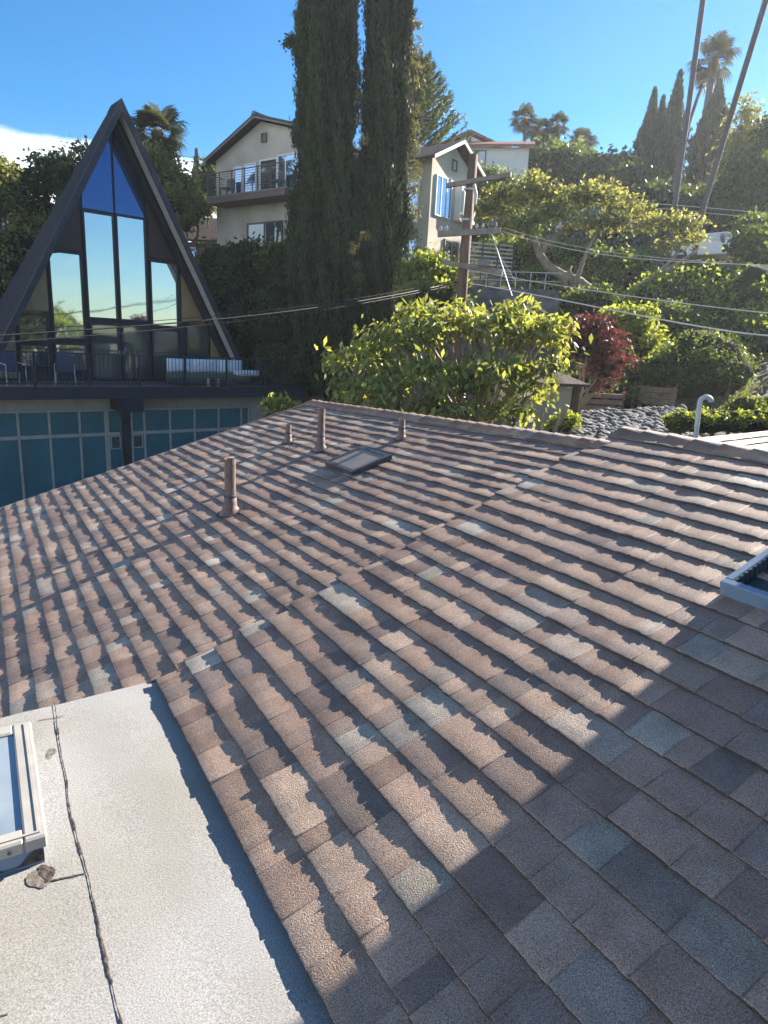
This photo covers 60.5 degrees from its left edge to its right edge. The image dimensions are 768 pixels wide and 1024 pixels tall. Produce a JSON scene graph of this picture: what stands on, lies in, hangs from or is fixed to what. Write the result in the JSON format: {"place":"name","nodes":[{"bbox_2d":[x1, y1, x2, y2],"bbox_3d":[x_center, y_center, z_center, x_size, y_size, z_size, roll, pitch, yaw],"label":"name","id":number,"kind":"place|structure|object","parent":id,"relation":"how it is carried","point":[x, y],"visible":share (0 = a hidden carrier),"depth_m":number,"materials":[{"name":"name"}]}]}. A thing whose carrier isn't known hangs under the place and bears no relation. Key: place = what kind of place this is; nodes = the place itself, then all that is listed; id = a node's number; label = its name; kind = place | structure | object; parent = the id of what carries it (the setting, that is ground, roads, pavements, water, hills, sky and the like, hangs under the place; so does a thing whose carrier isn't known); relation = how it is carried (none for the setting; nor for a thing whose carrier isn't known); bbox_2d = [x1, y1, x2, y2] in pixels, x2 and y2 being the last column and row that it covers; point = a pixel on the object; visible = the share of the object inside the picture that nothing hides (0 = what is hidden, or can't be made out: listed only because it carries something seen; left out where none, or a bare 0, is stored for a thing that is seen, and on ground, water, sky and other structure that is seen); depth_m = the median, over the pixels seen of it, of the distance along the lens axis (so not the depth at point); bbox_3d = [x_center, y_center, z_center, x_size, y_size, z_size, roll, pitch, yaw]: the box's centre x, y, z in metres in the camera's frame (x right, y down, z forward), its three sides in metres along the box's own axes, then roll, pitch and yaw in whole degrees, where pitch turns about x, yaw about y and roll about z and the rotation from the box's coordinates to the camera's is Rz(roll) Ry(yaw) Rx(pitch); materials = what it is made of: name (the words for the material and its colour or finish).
{"place":"outdoors","nodes":[
{"label":"outdoors","id":0,"kind":"place"},
{"bbox_2d":[0,0,767,241],"label":"sky","id":1,"kind":"structure","parent":0,"point":[64,64],"materials":[{"name":"blue"}]},
{"bbox_2d":[192,179,767,436],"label":"ground","id":2,"kind":"structure","parent":0,"point":[762,374],"depth_m":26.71,"materials":[{"name":"green plant"}]},
{"bbox_2d":[0,151,38,237],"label":"dark tree","id":3,"kind":"object","parent":2,"relation":"on","point":[7,175],"visible":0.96,"depth_m":25.65,"materials":[{"name":"green plant"}]},
{"bbox_2d":[0,202,53,299],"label":"hedge","id":4,"kind":"object","parent":2,"relation":"on","point":[17,241],"visible":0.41,"depth_m":26.19,"materials":[{"name":"green plant"}]},
{"bbox_2d":[1,132,88,223],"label":"dark tree","id":5,"kind":"object","parent":2,"relation":"on","point":[52,176],"visible":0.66,"depth_m":26.95,"materials":[{"name":"green plant"}]},
{"bbox_2d":[0,98,302,507],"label":"frame house","id":6,"kind":"structure","parent":2,"relation":"on","point":[110,246],"depth_m":22.42,"materials":[{"name":"grey"}]},
{"bbox_2d":[0,352,28,385],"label":"deck chair","id":7,"kind":"object","parent":6,"relation":"on","point":[8,362],"visible":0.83,"depth_m":20.27,"materials":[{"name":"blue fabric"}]},
{"bbox_2d":[17,313,49,342],"bbox_3d":[-11.561,-6.067,21.685,0.940,0.900,0.100,-9,18,-39],"label":"window","id":8,"kind":"structure","parent":6,"relation":"in","point":[34,320],"depth_m":21.70,"materials":[{"name":"glass"}]},
{"bbox_2d":[18,344,51,367],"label":"window","id":9,"kind":"structure","parent":6,"relation":"in","point":[22,347],"depth_m":21.91,"materials":[{"name":"glass"}]},
{"bbox_2d":[0,409,121,507],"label":"garage door","id":10,"kind":"structure","parent":6,"relation":"in","point":[42,451],"depth_m":21.36,"materials":[{"name":"teal paint"}]},
{"bbox_2d":[54,354,76,385],"bbox_3d":[-10.237,-4.562,21.132,0.628,0.954,0.763,-3,15,-23],"label":"deck chair","id":11,"kind":"object","parent":6,"relation":"on","point":[63,364],"visible":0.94,"depth_m":21.29,"materials":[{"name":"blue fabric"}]},
{"bbox_2d":[48,250,86,340],"bbox_3d":[-10.651,-7.257,22.130,1.060,2.840,0.100,-9,18,-39],"label":"window","id":12,"kind":"structure","parent":6,"relation":"in","point":[65,268],"depth_m":22.12,"materials":[{"name":"glass"}]},
{"bbox_2d":[53,343,87,370],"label":"window","id":13,"kind":"structure","parent":6,"relation":"in","point":[58,347],"depth_m":22.69,"materials":[{"name":"glass"}]},
{"bbox_2d":[81,138,112,212],"bbox_3d":[-9.589,-11.386,21.880,1.000,2.506,0.060,-9,18,-39],"label":"window","id":14,"kind":"structure","parent":6,"relation":"in","point":[97,194],"depth_m":22.02,"materials":[{"name":"blue glass"}]},
{"bbox_2d":[81,209,118,319],"bbox_3d":[-9.728,-8.421,22.595,1.040,3.480,0.100,-9,18,-39],"label":"window","id":15,"kind":"structure","parent":6,"relation":"in","point":[98,228],"depth_m":22.58,"materials":[{"name":"glass"}]},
{"bbox_2d":[89,322,121,380],"bbox_3d":[-9.827,-5.659,23.270,1.020,1.990,0.140,-9,18,-39],"label":"door","id":16,"kind":"structure","parent":6,"relation":"in","point":[110,343],"depth_m":23.28,"materials":[{"name":"blue paint"}]},
{"bbox_2d":[111,132,143,217],"bbox_3d":[-8.768,-11.570,22.545,0.980,2.621,0.060,-9,18,-39],"label":"window","id":17,"kind":"structure","parent":6,"relation":"in","point":[128,195],"depth_m":22.54,"materials":[{"name":"blue glass"}]},
{"bbox_2d":[114,213,148,321],"bbox_3d":[-8.898,-8.571,23.278,1.050,3.520,0.100,-9,18,-39],"label":"window","id":18,"kind":"structure","parent":6,"relation":"in","point":[130,231],"depth_m":23.26,"materials":[{"name":"glass"}]},
{"bbox_2d":[120,324,150,380],"bbox_3d":[-9.018,-5.786,23.942,1.020,1.990,0.140,-9,18,-39],"label":"door","id":19,"kind":"structure","parent":6,"relation":"in","point":[137,343],"depth_m":23.93,"materials":[{"name":"blue paint"}]},
{"bbox_2d":[148,260,179,327],"bbox_3d":[-8.068,-7.981,24.180,1.060,2.300,0.100,-9,18,-39],"label":"window","id":20,"kind":"structure","parent":6,"relation":"in","point":[163,276],"depth_m":24.17,"materials":[{"name":"glass"}]},
{"bbox_2d":[151,329,179,376],"bbox_3d":[-8.171,-5.956,24.688,1.060,1.720,0.100,-9,18,-39],"label":"window","id":21,"kind":"structure","parent":6,"relation":"in","point":[163,342],"depth_m":24.62,"materials":[{"name":"glass"}]},
{"bbox_2d":[129,406,250,462],"bbox_3d":[-7.055,-2.334,24.487,4.680,3.110,0.096,-9,18,-39],"label":"garage door","id":22,"kind":"structure","parent":6,"relation":"in","point":[153,431],"depth_m":23.84,"materials":[{"name":"teal paint"}]},
{"bbox_2d":[185,324,208,355],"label":"window","id":23,"kind":"structure","parent":6,"relation":"in","point":[196,337],"depth_m":25.35,"materials":[{"name":"glass"}]},
{"bbox_2d":[166,358,258,385],"bbox_3d":[-6.279,-5.182,24.455,3.450,0.920,0.914,-9,18,-39],"label":"daybed","id":24,"kind":"object","parent":6,"relation":"on","point":[212,373],"visible":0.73,"depth_m":24.17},
{"bbox_2d":[130,102,189,174],"bbox_3d":[-10.403,-14.229,30.410,2.918,8.360,2.746,10,16,27],"label":"palm tree","id":25,"kind":"object","parent":2,"relation":"on","point":[147,116],"visible":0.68,"depth_m":29.28,"materials":[{"name":"green plant"}]},
{"bbox_2d":[143,133,200,219],"bbox_3d":[-9.785,-13.341,29.909,3.338,7.426,3.702,3,14,-1],"label":"leafy tree","id":26,"kind":"object","parent":2,"relation":"on","point":[175,181],"visible":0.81,"depth_m":28.98,"materials":[{"name":"green plant"}]},
{"bbox_2d":[177,188,216,261],"bbox_3d":[-9.740,-14.966,35.435,2.985,4.599,6.162,3,14,-1],"label":"bush","id":27,"kind":"object","parent":2,"relation":"on","point":[205,209],"visible":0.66,"depth_m":33.16,"materials":[{"name":"green plant"}]},
{"bbox_2d":[191,147,202,242],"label":"cypress tree","id":28,"kind":"object","parent":2,"relation":"on","point":[196,154],"visible":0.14,"depth_m":54.45,"materials":[{"name":"green plant"}]},
{"bbox_2d":[183,218,216,255],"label":"dark cottage","id":29,"kind":"structure","parent":2,"relation":"on","point":[210,232],"depth_m":36.58,"materials":[{"name":"paint"}]},
{"bbox_2d":[191,154,215,242],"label":"dark tree","id":30,"kind":"object","parent":2,"relation":"on","point":[206,168],"visible":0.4,"depth_m":40.78,"materials":[{"name":"green plant"}]},
{"bbox_2d":[194,231,315,397],"bbox_3d":[-5.514,-8.157,27.393,7.135,7.161,6.822,3,14,-1],"label":"hedge","id":31,"kind":"object","parent":2,"relation":"on","point":[236,280],"visible":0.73,"depth_m":25.89,"materials":[{"name":"green plant"}]},
{"bbox_2d":[251,232,288,271],"bbox_3d":[-4.402,-9.217,27.976,2.340,4.942,2.505,3,14,-1],"label":"flowering bush","id":32,"kind":"object","parent":2,"relation":"on","point":[266,251],"visible":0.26,"depth_m":26.92,"materials":[{"name":"plant"}]},
{"bbox_2d":[258,390,301,416],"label":"shrub","id":33,"kind":"object","parent":2,"relation":"on","point":[279,403],"visible":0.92,"depth_m":12.20,"materials":[{"name":"green plant"}]},
{"bbox_2d":[282,0,369,400],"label":"cypress tree","id":34,"kind":"object","parent":2,"relation":"on","point":[321,225],"visible":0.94,"depth_m":24.04,"materials":[{"name":"green plant"}]},
{"bbox_2d":[278,15,307,84],"bbox_3d":[-3.133,-16.297,23.297,1.145,2.214,1.120,10,16,26],"label":"ivy tuft","id":35,"kind":"object","parent":34,"relation":"attached to","point":[289,40],"visible":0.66,"depth_m":23.13,"materials":[{"name":"green plant"}]},
{"bbox_2d":[347,69,372,292],"bbox_3d":[-0.872,-11.750,23.537,0.964,7.442,0.775,11,16,30],"label":"climbing vine","id":36,"kind":"object","parent":34,"relation":"attached to","point":[364,235],"visible":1,"depth_m":23.87,"materials":[{"name":"green plant"}]},
{"bbox_2d":[203,110,487,259],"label":"stucco hillside house","id":37,"kind":"structure","parent":2,"relation":"on","point":[252,155],"depth_m":30.32,"materials":[{"name":"paint"}]},
{"bbox_2d":[233,166,242,192],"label":"window","id":38,"kind":"structure","parent":37,"relation":"in","point":[238,190],"depth_m":31.99,"materials":[{"name":"glass"}]},
{"bbox_2d":[243,162,256,191],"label":"window","id":39,"kind":"structure","parent":37,"relation":"in","point":[253,188],"depth_m":31.50,"materials":[{"name":"glass"}]},
{"bbox_2d":[247,220,282,245],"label":"window","id":40,"kind":"structure","parent":37,"relation":"in","point":[267,229],"depth_m":31.47,"materials":[{"name":"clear glass"}]},
{"bbox_2d":[259,157,276,189],"bbox_3d":[-5.403,-15.700,30.834,1.180,1.560,0.070,13,17,35],"label":"balcony door","id":41,"kind":"structure","parent":37,"relation":"in","point":[270,160],"depth_m":30.84,"materials":[{"name":"white paint"}]},
{"bbox_2d":[277,152,297,187],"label":"window","id":42,"kind":"structure","parent":37,"relation":"in","point":[288,157],"depth_m":30.07,"materials":[{"name":"blue glass"}]},
{"bbox_2d":[407,179,419,222],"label":"window","id":43,"kind":"structure","parent":37,"relation":"in","point":[416,199],"depth_m":27.98,"materials":[{"name":"blue glass"}]},
{"bbox_2d":[434,174,452,219],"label":"window","id":44,"kind":"structure","parent":37,"relation":"in","point":[443,195],"depth_m":28.25,"materials":[{"name":"blue glass"}]},
{"bbox_2d":[443,238,458,257],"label":"window","id":45,"kind":"structure","parent":37,"relation":"in","point":[452,246],"depth_m":29.50,"materials":[{"name":"glass"}]},
{"bbox_2d":[0,399,767,1023],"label":"shingled house","id":46,"kind":"structure","parent":2,"relation":"on","point":[322,713],"depth_m":2.33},
{"bbox_2d":[693,395,713,437],"bbox_3d":[2.494,-0.460,5.246,0.126,0.942,0.040,3,14,-1],"label":"gooseneck pipe","id":47,"kind":"object","parent":46,"relation":"on","point":[702,398],"visible":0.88,"depth_m":5.15,"materials":[{"name":"metal"}]},
{"bbox_2d":[352,0,417,374],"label":"cypress tree","id":48,"kind":"object","parent":2,"relation":"on","point":[383,203],"visible":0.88,"depth_m":24.50,"materials":[{"name":"green plant"}]},
{"bbox_2d":[405,17,427,257],"bbox_3d":[1.215,-12.847,24.630,1.222,9.784,0.831,3,14,-1],"label":"climbing vine","id":49,"kind":"object","parent":48,"relation":"attached to","point":[417,109],"visible":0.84,"depth_m":24.27,"materials":[{"name":"green plant"}]},
{"bbox_2d":[361,48,475,148],"bbox_3d":[1.794,-19.777,36.325,6.322,9.908,6.382,3,14,-1],"label":"norfolk pine","id":50,"kind":"object","parent":2,"relation":"on","point":[426,95],"visible":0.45,"depth_m":35.01,"materials":[{"name":"green plant"}]},
{"bbox_2d":[378,242,480,412],"bbox_3d":[1.616,-5.863,22.858,3.290,6.771,3.000,15,18,40],"label":"bush","id":51,"kind":"object","parent":2,"relation":"on","point":[424,268],"visible":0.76,"depth_m":21.94,"materials":[{"name":"green plant"}]},
{"bbox_2d":[314,292,592,432],"bbox_3d":[1.217,-1.513,12.658,5.272,5.413,3.135,3,14,-1],"label":"broad leaved tree","id":52,"kind":"object","parent":2,"relation":"on","point":[516,326],"visible":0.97,"depth_m":12.18,"materials":[{"name":"green plant"}]},
{"bbox_2d":[437,153,511,417],"bbox_3d":[2.638,-6.282,20.727,2.184,9.221,0.774,13,17,34],"label":"utility pole","id":53,"kind":"object","parent":2,"relation":"on","point":[466,232],"visible":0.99,"depth_m":20.18,"materials":[{"name":"brown wood"}]},
{"bbox_2d":[0,284,456,342],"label":"overhead wire","id":54,"kind":"object","parent":53,"relation":"attached to","point":[210,324],"visible":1,"depth_m":14.08,"materials":[{"name":"black"}]},
{"bbox_2d":[0,282,457,335],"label":"overhead wire","id":55,"kind":"object","parent":53,"relation":"attached to","point":[213,319],"visible":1,"depth_m":14.79,"materials":[{"name":"black"}]},
{"bbox_2d":[0,279,457,330],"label":"overhead wire","id":56,"kind":"object","parent":53,"relation":"attached to","point":[219,315],"visible":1,"depth_m":15.92,"materials":[{"name":"black"}]},
{"bbox_2d":[468,283,767,335],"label":"overhead wire","id":57,"kind":"object","parent":53,"relation":"attached to","point":[630,313],"visible":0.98,"depth_m":15.47,"materials":[{"name":"grey"}]},
{"bbox_2d":[468,269,767,312],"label":"overhead wire","id":58,"kind":"object","parent":53,"relation":"attached to","point":[629,295],"visible":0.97,"depth_m":16.83,"materials":[{"name":"grey"}]},
{"bbox_2d":[502,231,759,264],"bbox_3d":[6.689,-7.043,17.503,8.085,1.284,0.271,14,18,38],"label":"overhead wire","id":59,"kind":"object","parent":53,"relation":"attached to","point":[636,258],"visible":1,"depth_m":17.57,"materials":[{"name":"grey"}]},
{"bbox_2d":[504,227,767,266],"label":"overhead wire","id":60,"kind":"object","parent":53,"relation":"attached to","point":[628,254],"visible":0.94,"depth_m":18.39,"materials":[{"name":"grey"}]},
{"bbox_2d":[442,129,534,191],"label":"white hilltop house","id":61,"kind":"structure","parent":2,"relation":"on","point":[487,150],"depth_m":52.35,"materials":[{"name":"paint"}]},
{"bbox_2d":[472,150,485,167],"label":"window","id":62,"kind":"structure","parent":61,"relation":"in","point":[481,153],"depth_m":52.54,"materials":[{"name":"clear glass"}]},
{"bbox_2d":[469,242,514,286],"bbox_3d":[4.383,-10.218,27.463,2.110,1.900,0.060,0,14,-12],"label":"terrace fence","id":63,"kind":"object","parent":2,"relation":"on","point":[497,256],"visible":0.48,"depth_m":27.41,"materials":[{"name":"paint"}]},
{"bbox_2d":[471,160,553,265],"bbox_3d":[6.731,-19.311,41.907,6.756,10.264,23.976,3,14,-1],"label":"tree","id":64,"kind":"object","parent":2,"relation":"on","point":[487,171],"visible":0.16,"depth_m":37.06,"materials":[{"name":"green plant"}]},
{"bbox_2d":[467,270,560,341],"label":"retaining wall","id":65,"kind":"structure","parent":2,"relation":"on","point":[485,295],"depth_m":24.90,"materials":[{"name":"concrete"},{"name":"painted metal"}]},
{"bbox_2d":[507,102,538,140],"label":"palm tree","id":66,"kind":"object","parent":2,"relation":"on","point":[525,111],"visible":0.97,"depth_m":62.59,"materials":[{"name":"green plant"}]},
{"bbox_2d":[526,117,541,149],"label":"palm tree","id":67,"kind":"object","parent":2,"relation":"on","point":[529,134],"visible":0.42,"depth_m":63.64,"materials":[{"name":"green plant"}]},
{"bbox_2d":[486,362,589,433],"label":"garden shed","id":68,"kind":"structure","parent":2,"relation":"on","point":[569,396],"depth_m":14.52,"materials":[{"name":"beige paint"}]},
{"bbox_2d":[521,133,560,166],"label":"tree","id":69,"kind":"object","parent":2,"relation":"on","point":[538,141],"visible":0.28,"depth_m":57.31,"materials":[{"name":"green plant"}]},
{"bbox_2d":[531,117,554,138],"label":"palm tree","id":70,"kind":"object","parent":2,"relation":"on","point":[544,121],"visible":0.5,"depth_m":60.97,"materials":[{"name":"green plant"}]},
{"bbox_2d":[546,110,570,147],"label":"palm tree","id":71,"kind":"object","parent":2,"relation":"on","point":[558,130],"visible":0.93,"depth_m":60.89,"materials":[{"name":"green plant"}]},
{"bbox_2d":[540,409,582,434],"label":"shrub","id":72,"kind":"object","parent":2,"relation":"on","point":[570,420],"visible":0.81,"depth_m":11.43,"materials":[{"name":"green plant"}]},
{"bbox_2d":[514,134,616,188],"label":"tree mass","id":73,"kind":"object","parent":2,"relation":"on","point":[563,159],"visible":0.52,"depth_m":54.05,"materials":[{"name":"green plant"}]},
{"bbox_2d":[485,232,665,304],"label":"ivy bank","id":74,"kind":"structure","parent":2,"relation":"on","point":[603,269],"depth_m":30.49,"materials":[{"name":"green plant"}]},
{"bbox_2d":[569,127,599,149],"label":"palm tree","id":75,"kind":"object","parent":2,"relation":"on","point":[586,134],"visible":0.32,"depth_m":59.03,"materials":[{"name":"green plant"}]},
{"bbox_2d":[460,163,716,300],"bbox_3d":[8.065,-10.851,26.819,10.299,6.122,4.050,3,14,-1],"label":"sprawling tree","id":76,"kind":"object","parent":2,"relation":"on","point":[621,215],"visible":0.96,"depth_m":26.25,"materials":[{"name":"green plant"}]},
{"bbox_2d":[556,206,634,239],"bbox_3d":[12.883,-17.547,39.930,4.430,1.493,1.860,1,14,-6],"label":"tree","id":77,"kind":"object","parent":2,"relation":"on","point":[571,231],"visible":0.3,"depth_m":39.96,"materials":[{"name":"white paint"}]},
{"bbox_2d":[552,311,643,410],"bbox_3d":[5.208,-3.128,16.776,2.167,3.914,2.036,-10,19,-42],"label":"red leaved tree","id":78,"kind":"object","parent":2,"relation":"on","point":[606,367],"visible":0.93,"depth_m":16.41,"materials":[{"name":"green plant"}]},
{"bbox_2d":[581,393,624,409],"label":"timber wall","id":79,"kind":"structure","parent":2,"relation":"on","point":[605,402],"depth_m":18.11,"materials":[{"name":"brown wood"}]},
{"bbox_2d":[575,238,642,268],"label":"yellow green tree","id":80,"kind":"object","parent":2,"relation":"on","point":[597,244],"visible":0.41,"depth_m":30.16,"materials":[{"name":"green plant"}]},
{"bbox_2d":[558,279,700,408],"bbox_3d":[8.254,-5.545,22.482,5.594,5.312,10.763,7,15,15],"label":"shrubbery","id":81,"kind":"object","parent":2,"relation":"on","point":[628,383],"visible":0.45,"depth_m":23.31,"materials":[{"name":"green plant"}]},
{"bbox_2d":[588,293,677,405],"bbox_3d":[7.263,-4.498,19.590,2.612,3.898,2.106,7,15,15],"label":"yellow green tree","id":82,"kind":"object","parent":2,"relation":"on","point":[647,340],"visible":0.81,"depth_m":18.99,"materials":[{"name":"green plant"}]},
{"bbox_2d":[561,144,706,227],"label":"tree mass","id":83,"kind":"object","parent":2,"relation":"on","point":[629,170],"visible":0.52,"depth_m":49.26,"materials":[{"name":"green plant"}]},
{"bbox_2d":[568,404,700,438],"bbox_3d":[5.099,-1.821,13.452,2.451,0.635,5.088,7,15,17],"label":"stone rubble","id":84,"kind":"object","parent":2,"relation":"on","point":[599,423],"visible":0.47,"depth_m":13.66,"materials":[{"name":"grey stone"}]},
{"bbox_2d":[631,85,661,168],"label":"cypress tree","id":85,"kind":"object","parent":2,"relation":"on","point":[647,139],"visible":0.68,"depth_m":55.27,"materials":[{"name":"green plant"}]},
{"bbox_2d":[637,385,677,406],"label":"timber wall","id":86,"kind":"structure","parent":2,"relation":"on","point":[659,400],"depth_m":19.07,"materials":[{"name":"brown wood"}]},
{"bbox_2d":[657,94,666,120],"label":"cypress tree","id":87,"kind":"object","parent":2,"relation":"on","point":[661,109],"visible":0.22,"depth_m":56.08,"materials":[{"name":"green plant"}]},
{"bbox_2d":[655,68,692,181],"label":"cypress tree","id":88,"kind":"object","parent":2,"relation":"on","point":[671,128],"visible":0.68,"depth_m":55.03,"materials":[{"name":"green plant"}]},
{"bbox_2d":[662,0,706,276],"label":"tall pole","id":89,"kind":"object","parent":2,"relation":"on","point":[684,139],"visible":0.87,"depth_m":30.33,"materials":[{"name":"brown wood"}]},
{"bbox_2d":[666,79,708,230],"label":"palm tree","id":90,"kind":"object","parent":2,"relation":"on","point":[701,87],"visible":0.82,"depth_m":42.85,"materials":[{"name":"plant"}]},
{"bbox_2d":[618,247,767,359],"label":"ivy mound","id":91,"kind":"object","parent":2,"relation":"on","point":[708,283],"visible":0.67,"depth_m":25.15,"materials":[{"name":"green plant"}]},
{"bbox_2d":[632,327,767,399],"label":"clipped bush","id":92,"kind":"object","parent":2,"relation":"on","point":[692,363],"visible":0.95,"depth_m":20.01,"materials":[{"name":"green plant"}]},
{"bbox_2d":[665,231,739,261],"bbox_3d":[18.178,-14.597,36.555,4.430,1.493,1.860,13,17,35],"label":"house","id":93,"kind":"structure","parent":2,"relation":"on","point":[714,248],"depth_m":35.78,"materials":[{"name":"white paint"}]},
{"bbox_2d":[680,78,733,188],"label":"cypress tree","id":94,"kind":"object","parent":2,"relation":"on","point":[701,146],"visible":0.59,"depth_m":51.59,"materials":[{"name":"green plant"}]},
{"bbox_2d":[660,404,767,436],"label":"hedge","id":95,"kind":"object","parent":2,"relation":"on","point":[680,422],"visible":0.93,"depth_m":11.39,"materials":[{"name":"green plant"}]},
{"bbox_2d":[662,113,767,243],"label":"dark tree","id":96,"kind":"object","parent":2,"relation":"on","point":[744,189],"visible":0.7,"depth_m":37.46,"materials":[{"name":"green plant"}]},
{"bbox_2d":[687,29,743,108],"bbox_3d":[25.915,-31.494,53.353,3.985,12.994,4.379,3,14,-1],"label":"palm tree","id":97,"kind":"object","parent":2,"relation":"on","point":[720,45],"visible":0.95,"depth_m":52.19,"materials":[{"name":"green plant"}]},
{"bbox_2d":[690,0,767,259],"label":"tall pole","id":98,"kind":"object","parent":2,"relation":"on","point":[749,53],"visible":0.66,"depth_m":25.68,"materials":[{"name":"brown wood"}]},
{"bbox_2d":[693,90,767,189],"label":"feathery tree","id":99,"kind":"object","parent":2,"relation":"on","point":[740,143],"visible":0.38,"depth_m":40.72,"materials":[{"name":"green plant"}]},
{"bbox_2d":[701,431,767,447],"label":"deck","id":100,"kind":"structure","parent":2,"relation":"on","point":[756,439],"depth_m":8.07,"materials":[{"name":"white"}]},
{"bbox_2d":[718,391,767,410],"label":"hedge","id":101,"kind":"object","parent":2,"relation":"on","point":[743,401],"visible":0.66,"depth_m":14.18,"materials":[{"name":"green plant"}]},
{"bbox_2d":[720,205,767,270],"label":"bush","id":102,"kind":"object","parent":2,"relation":"on","point":[749,242],"visible":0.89,"depth_m":28.58,"materials":[{"name":"green plant"}]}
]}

